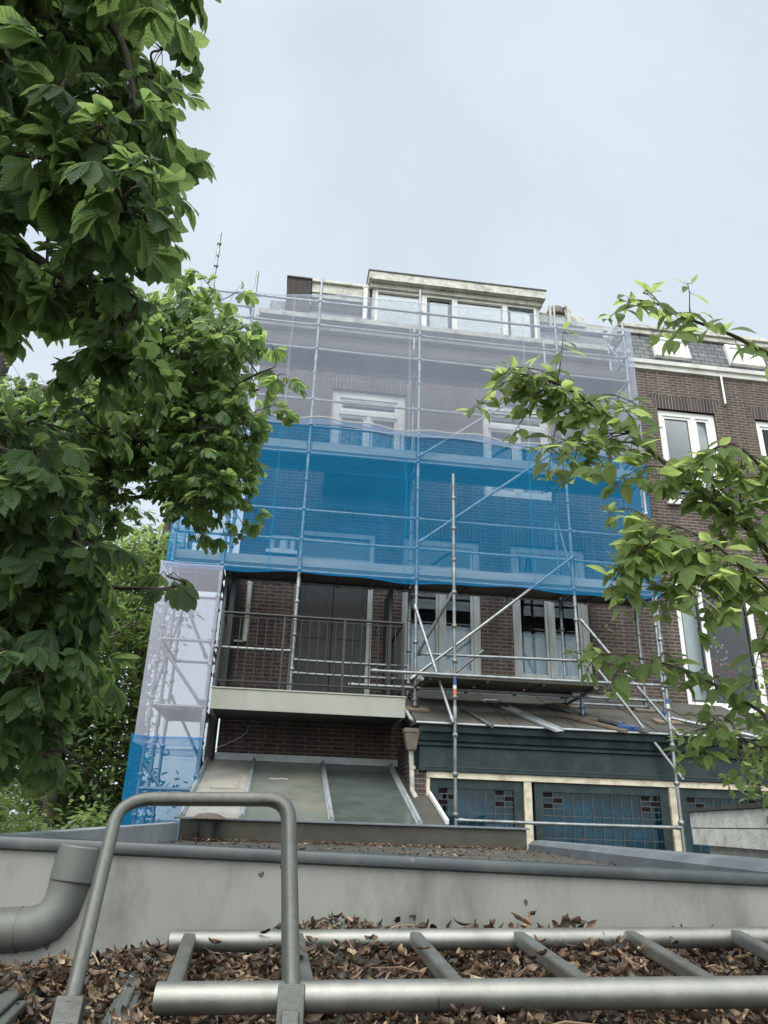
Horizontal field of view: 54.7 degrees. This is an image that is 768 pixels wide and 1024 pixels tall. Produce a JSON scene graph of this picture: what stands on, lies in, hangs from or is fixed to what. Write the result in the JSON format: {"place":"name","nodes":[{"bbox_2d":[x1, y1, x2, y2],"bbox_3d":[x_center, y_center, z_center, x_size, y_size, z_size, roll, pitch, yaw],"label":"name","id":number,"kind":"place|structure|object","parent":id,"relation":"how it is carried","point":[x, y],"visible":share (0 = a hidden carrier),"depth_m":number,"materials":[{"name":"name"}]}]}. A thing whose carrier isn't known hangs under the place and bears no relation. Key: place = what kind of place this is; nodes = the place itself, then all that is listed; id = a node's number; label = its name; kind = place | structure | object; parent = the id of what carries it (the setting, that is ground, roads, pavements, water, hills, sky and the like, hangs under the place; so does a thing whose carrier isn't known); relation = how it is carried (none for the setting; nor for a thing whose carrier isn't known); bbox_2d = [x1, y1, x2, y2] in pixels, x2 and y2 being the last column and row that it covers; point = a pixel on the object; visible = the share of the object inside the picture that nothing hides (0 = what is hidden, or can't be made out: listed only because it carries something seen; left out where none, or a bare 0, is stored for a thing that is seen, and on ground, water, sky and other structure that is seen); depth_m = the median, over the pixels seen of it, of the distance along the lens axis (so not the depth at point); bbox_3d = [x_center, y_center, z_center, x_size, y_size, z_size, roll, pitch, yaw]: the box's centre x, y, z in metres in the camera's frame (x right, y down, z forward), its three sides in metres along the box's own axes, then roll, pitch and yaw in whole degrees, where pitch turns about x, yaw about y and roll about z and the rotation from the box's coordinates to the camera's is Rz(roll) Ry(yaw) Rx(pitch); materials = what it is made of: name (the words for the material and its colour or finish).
{"place":"outdoors","nodes":[
{"label":"outdoors","id":0,"kind":"place"},
{"bbox_2d":[0,815,179,839],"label":"ground","id":1,"kind":"structure","parent":0,"point":[155,821],"depth_m":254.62,"materials":[{"name":"soil"}]},
{"bbox_2d":[0,778,62,833],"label":"shrub","id":2,"kind":"object","parent":1,"relation":"on","point":[5,814],"visible":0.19,"depth_m":7.32,"materials":[{"name":"green plant"}]},
{"bbox_2d":[0,759,76,829],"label":"garden tree","id":3,"kind":"object","parent":1,"relation":"on","point":[12,788],"visible":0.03,"depth_m":17.71,"materials":[{"name":"green plant"}]},
{"bbox_2d":[56,794,109,828],"bbox_3d":[-3.671,4.692,8.809,0.775,2.532,1.970,11,-24,-21],"label":"shrub","id":4,"kind":"object","parent":1,"relation":"on","point":[86,818],"visible":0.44,"depth_m":9.34,"materials":[{"name":"green plant"}]},
{"bbox_2d":[1,575,187,832],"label":"garden tree","id":5,"kind":"object","parent":1,"relation":"on","point":[107,731],"visible":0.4,"depth_m":14.04,"materials":[{"name":"green plant"}]},
{"bbox_2d":[0,0,220,797],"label":"chestnut tree","id":6,"kind":"object","parent":1,"relation":"on","point":[91,192],"visible":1,"depth_m":3.14,"materials":[{"name":"green plant"}]},
{"bbox_2d":[98,501,203,824],"bbox_3d":[-5.941,3.933,16.211,3.838,9.717,5.303,5,-23,-7],"label":"garden tree","id":7,"kind":"object","parent":1,"relation":"on","point":[155,558],"visible":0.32,"depth_m":15.97,"materials":[{"name":"green plant"}]},
{"bbox_2d":[0,262,308,654],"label":"chestnut tree","id":8,"kind":"object","parent":1,"relation":"on","point":[198,451],"visible":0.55,"depth_m":6.32,"materials":[{"name":"green plant"}]},
{"bbox_2d":[131,232,251,824],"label":"scaffold tower","id":9,"kind":"structure","parent":1,"relation":"on","point":[203,582],"depth_m":11.06,"materials":[{"name":"metal"}]},
{"bbox_2d":[122,745,203,821],"bbox_3d":[-3.050,4.102,10.484,0.957,1.632,1.954,5,-23,-7],"label":"debris net","id":10,"kind":"object","parent":9,"relation":"hanging from","point":[184,760],"visible":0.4,"depth_m":9.90,"materials":[{"name":"blue fabric"}]},
{"bbox_2d":[147,569,222,746],"bbox_3d":[-2.982,2.282,11.248,0.922,2.581,1.916,5,-23,-7],"label":"scaffolding","id":11,"kind":"object","parent":9,"relation":"hanging from","point":[182,613],"visible":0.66,"depth_m":10.58,"materials":[{"name":"silver metal"}]},
{"bbox_2d":[174,752,529,849],"bbox_3d":[-0.523,4.754,9.587,4.150,3.200,2.696,5,-23,-7],"label":"lean to roof","id":12,"kind":"object","parent":1,"relation":"on","point":[340,796],"visible":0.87,"depth_m":9.21,"materials":[{"name":"metal"}]},
{"bbox_2d":[0,822,767,1023],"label":"flat roof building","id":13,"kind":"structure","parent":1,"relation":"on","point":[154,889],"depth_m":2.08,"materials":[{"name":"concrete"}]},
{"bbox_2d":[0,843,98,953],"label":"downpipe","id":14,"kind":"object","parent":13,"relation":"attached to","point":[52,915],"visible":0.79,"depth_m":1.93,"materials":[{"name":"grey plastic"}]},
{"bbox_2d":[102,958,147,1023],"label":"metal strip","id":15,"kind":"object","parent":13,"relation":"on","point":[126,997],"visible":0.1,"depth_m":1.53,"materials":[{"name":"grey metal"}]},
{"bbox_2d":[50,792,304,1023],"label":"grab rail","id":16,"kind":"object","parent":13,"relation":"on","point":[69,1006],"visible":1,"depth_m":1.49,"materials":[{"name":"grey metal"}]},
{"bbox_2d":[192,813,225,840],"bbox_3d":[-1.959,3.497,8.257,0.380,0.285,0.374,5,-23,-7],"label":"roof vent","id":17,"kind":"object","parent":13,"relation":"on","point":[207,826],"visible":0.96,"depth_m":8.19,"materials":[{"name":"black metal"}]},
{"bbox_2d":[0,910,767,1023],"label":"dead leaves","id":18,"kind":"object","parent":13,"relation":"on","point":[401,961],"visible":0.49,"depth_m":1.65,"materials":[{"name":"brown plant"}]},
{"bbox_2d":[0,957,55,1023],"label":"metal strip","id":19,"kind":"object","parent":18,"relation":"on","point":[8,999],"visible":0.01,"depth_m":1.46,"materials":[{"name":"grey metal"}]},
{"bbox_2d":[152,926,767,1015],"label":"ladder","id":20,"kind":"object","parent":18,"relation":"on","point":[570,987],"visible":0.92,"depth_m":1.36,"materials":[{"name":"metal"}]},
{"bbox_2d":[158,837,615,865],"bbox_3d":[-0.076,3.087,6.797,3.923,0.042,3.845,5,-23,-7],"label":"leaf debris","id":21,"kind":"object","parent":13,"relation":"on","point":[241,840],"visible":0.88,"depth_m":8.04,"materials":[{"name":"brown plant"}]},
{"bbox_2d":[173,271,685,851],"bbox_3d":[0.601,1.180,11.426,7.578,11.280,1.376,5,-23,-7],"label":"scaffold","id":22,"kind":"object","parent":1,"relation":"on","point":[319,355],"visible":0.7,"depth_m":12.03,"materials":[{"name":"metal"}]},
{"bbox_2d":[165,411,660,597],"bbox_3d":[0.516,0.129,12.546,7.675,2.797,1.672,5,-23,-7],"label":"debris net","id":23,"kind":"object","parent":22,"relation":"hanging from","point":[405,442],"visible":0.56,"depth_m":11.83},
{"bbox_2d":[283,294,643,450],"bbox_3d":[0.589,-2.148,13.491,7.692,2.867,1.686,5,-23,-7],"label":"debris net","id":24,"kind":"object","parent":22,"relation":"hanging from","point":[289,354],"visible":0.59,"depth_m":12.73,"materials":[{"name":"grey fabric"}]},
{"bbox_2d":[203,269,661,825],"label":"terraced house","id":25,"kind":"structure","parent":1,"relation":"on","point":[257,707],"depth_m":13.07,"materials":[{"name":"brown brick"}]},
{"bbox_2d":[265,534,296,555],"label":"window","id":26,"kind":"structure","parent":25,"relation":"in","point":[283,550],"depth_m":12.67,"materials":[{"name":"white paint"}]},
{"bbox_2d":[329,390,405,449],"bbox_3d":[-0.311,-1.338,13.723,1.390,1.940,0.102,5,-23,-7],"label":"window","id":27,"kind":"structure","parent":25,"relation":"in","point":[398,417],"depth_m":13.91,"materials":[{"name":"white paint"}]},
{"bbox_2d":[402,708,419,797],"bbox_3d":[0.352,3.293,10.174,0.221,1.237,0.424,5,-23,-7],"label":"downpipe","id":28,"kind":"object","parent":25,"relation":"attached to","point":[411,736],"visible":0.97,"depth_m":10.05,"materials":[{"name":"grey metal"}]},
{"bbox_2d":[398,538,481,678],"bbox_3d":[0.970,1.660,12.674,1.470,2.480,0.340,5,-23,-7],"label":"window","id":29,"kind":"structure","parent":25,"relation":"in","point":[440,639],"depth_m":12.60,"materials":[{"name":"white paint"}]},
{"bbox_2d":[482,404,551,500],"bbox_3d":[2.499,-1.100,14.107,1.340,1.970,0.222,5,-23,-7],"label":"window","id":30,"kind":"structure","parent":25,"relation":"in","point":[502,428],"depth_m":14.10,"materials":[{"name":"white paint"}]},
{"bbox_2d":[510,546,599,689],"bbox_3d":[2.876,1.815,12.893,1.480,2.480,0.340,5,-23,-7],"label":"window","id":31,"kind":"structure","parent":25,"relation":"in","point":[548,645],"depth_m":12.80,"materials":[{"name":"white paint"}]},
{"bbox_2d":[397,685,767,853],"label":"garden extension","id":32,"kind":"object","parent":1,"relation":"on","point":[511,766],"visible":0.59,"depth_m":10.36,"materials":[{"name":"green wood"}]},
{"bbox_2d":[405,705,429,712],"bbox_3d":[0.442,2.826,10.662,0.400,0.116,0.214,5,-23,-7],"label":"timber pad","id":33,"kind":"object","parent":32,"relation":"on","point":[424,709],"visible":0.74,"depth_m":10.58,"materials":[{"name":"brown wood"}]},
{"bbox_2d":[459,706,493,727],"bbox_3d":[1.298,2.887,10.486,0.049,0.399,0.911,11,-24,-20],"label":"loose pole","id":34,"kind":"object","parent":32,"relation":"on","point":[476,717],"visible":1,"depth_m":10.42,"materials":[{"name":"metal"}]},
{"bbox_2d":[430,778,523,828],"bbox_3d":[1.240,4.198,9.958,1.285,1.135,0.065,5,-23,-7],"label":"window","id":35,"kind":"structure","parent":32,"relation":"in","point":[435,783],"depth_m":10.09,"materials":[{"name":"green paint"}]},
{"bbox_2d":[501,705,563,731],"bbox_3d":[2.109,2.952,10.640,0.161,0.492,1.178,14,-26,-27],"label":"metal strip","id":36,"kind":"object","parent":32,"relation":"on","point":[536,720],"visible":1,"depth_m":10.58,"materials":[{"name":"metal"}]},
{"bbox_2d":[552,702,579,708],"bbox_3d":[2.858,3.029,11.614,0.400,0.116,0.214,5,-23,-7],"label":"timber pad","id":37,"kind":"object","parent":32,"relation":"on","point":[572,706],"visible":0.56,"depth_m":11.54,"materials":[{"name":"brown wood"}]},
{"bbox_2d":[567,713,598,720],"bbox_3d":[2.935,3.029,10.949,0.400,0.116,0.214,5,-23,-7],"label":"timber pad","id":38,"kind":"object","parent":32,"relation":"on","point":[587,717],"visible":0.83,"depth_m":10.89,"materials":[{"name":"brown wood"}]},
{"bbox_2d":[558,713,627,732],"bbox_3d":[2.986,3.022,10.655,1.007,0.328,0.064,-14,-28,34],"label":"batten","id":39,"kind":"object","parent":32,"relation":"on","point":[593,722],"visible":1,"depth_m":10.62,"materials":[{"name":"brown wood"}]},
{"bbox_2d":[544,703,649,732],"bbox_3d":[3.110,3.026,10.957,1.595,0.541,0.112,-17,-29,38],"label":"scaffolding plank","id":40,"kind":"object","parent":32,"relation":"on","point":[607,720],"visible":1,"depth_m":10.94,"materials":[{"name":"metal"}]},
{"bbox_2d":[426,771,767,851],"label":"window frame","id":41,"kind":"structure","parent":32,"relation":"in","point":[526,780],"depth_m":10.25,"materials":[{"name":"beige paint"}]},
{"bbox_2d":[533,782,673,850],"bbox_3d":[3.007,4.342,10.160,1.935,1.135,0.065,5,-23,-7],"label":"window","id":42,"kind":"structure","parent":32,"relation":"in","point":[662,803],"depth_m":10.26,"materials":[{"name":"blue glass"}]},
{"bbox_2d":[617,722,637,730],"bbox_3d":[3.425,3.014,10.443,0.280,0.118,0.104,5,-23,-7],"label":"pipe clamp","id":43,"kind":"object","parent":32,"relation":"on","point":[630,727],"visible":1,"depth_m":10.42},
{"bbox_2d":[631,707,656,712],"bbox_3d":[4.154,3.135,11.763,0.400,0.116,0.214,5,-23,-7],"label":"timber pad","id":44,"kind":"object","parent":32,"relation":"on","point":[648,710],"visible":0.74,"depth_m":11.66,"materials":[{"name":"brown wood"}]},
{"bbox_2d":[651,718,682,725],"bbox_3d":[4.230,3.134,11.098,0.400,0.116,0.214,5,-23,-7],"label":"timber pad","id":45,"kind":"object","parent":32,"relation":"on","point":[660,721],"visible":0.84,"depth_m":11.01,"materials":[{"name":"brown wood"}]},
{"bbox_2d":[671,716,757,739],"bbox_3d":[4.800,3.143,10.824,1.158,0.372,0.067,-13,-27,31],"label":"loose pole","id":46,"kind":"object","parent":32,"relation":"on","point":[744,734],"visible":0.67,"depth_m":10.95,"materials":[{"name":"metal"}]},
{"bbox_2d":[679,788,766,853],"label":"window","id":47,"kind":"structure","parent":32,"relation":"in","point":[686,795],"depth_m":10.48,"materials":[{"name":"blue glass"}]},
{"bbox_2d":[455,274,767,823],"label":"cherry tree","id":48,"kind":"object","parent":1,"relation":"on","point":[638,560],"visible":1,"depth_m":2.66,"materials":[{"name":"green plant"}]},
{"bbox_2d":[685,803,767,858],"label":"garden shed","id":49,"kind":"structure","parent":1,"relation":"on","point":[741,830],"depth_m":4.68,"materials":[{"name":"white paint"}]},
{"bbox_2d":[718,637,767,811],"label":"shrub","id":50,"kind":"object","parent":1,"relation":"on","point":[754,770],"visible":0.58,"depth_m":4.11,"materials":[{"name":"green plant"}]},
{"bbox_2d":[2,0,767,820],"label":"sky","id":51,"kind":"structure","parent":0,"point":[576,151],"materials":[{"name":"white"}]},
{"bbox_2d":[483,699,498,702],"bbox_3d":[1.658,2.945,11.543,0.217,0.081,0.136,5,-23,-7],"label":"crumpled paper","id":52,"kind":"object","parent":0,"point":[490,700],"visible":1,"depth_m":11.52,"materials":[{"name":"beige paper"}]},
{"bbox_2d":[607,322,767,719],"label":"terraced house","id":53,"kind":"structure","parent":0,"point":[704,394],"depth_m":14.97,"materials":[{"name":"brown brick"}]},
{"bbox_2d":[650,337,690,360],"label":"roof window","id":54,"kind":"structure","parent":53,"relation":"in","point":[683,353],"depth_m":15.40,"materials":[{"name":"white paint"}]},
{"bbox_2d":[657,410,731,509],"bbox_3d":[6.005,-1.038,14.483,1.320,2.100,0.220,5,-23,-7],"label":"window","id":55,"kind":"structure","parent":53,"relation":"in","point":[703,425],"depth_m":14.81,"materials":[{"name":"white paint"}]},
{"bbox_2d":[673,578,767,713],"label":"window","id":56,"kind":"structure","parent":53,"relation":"in","point":[691,647],"depth_m":13.15,"materials":[{"name":"white paint"}]},
{"bbox_2d":[710,637,735,700],"bbox_3d":[5.956,2.813,13.209,0.631,1.232,0.296,5,-23,-7],"label":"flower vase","id":57,"kind":"object","parent":53,"relation":"in","point":[719,669],"visible":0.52,"depth_m":13.21,"materials":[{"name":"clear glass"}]},
{"bbox_2d":[723,344,765,368],"bbox_3d":[7.605,-3.281,15.681,0.770,0.566,0.211,5,-23,-7],"label":"roof window","id":58,"kind":"structure","parent":53,"relation":"in","point":[757,362],"depth_m":15.61,"materials":[{"name":"white paint"}]},
{"bbox_2d":[755,421,767,486],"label":"window","id":59,"kind":"structure","parent":53,"relation":"in","point":[762,427],"depth_m":14.99,"materials":[{"name":"white paint"}]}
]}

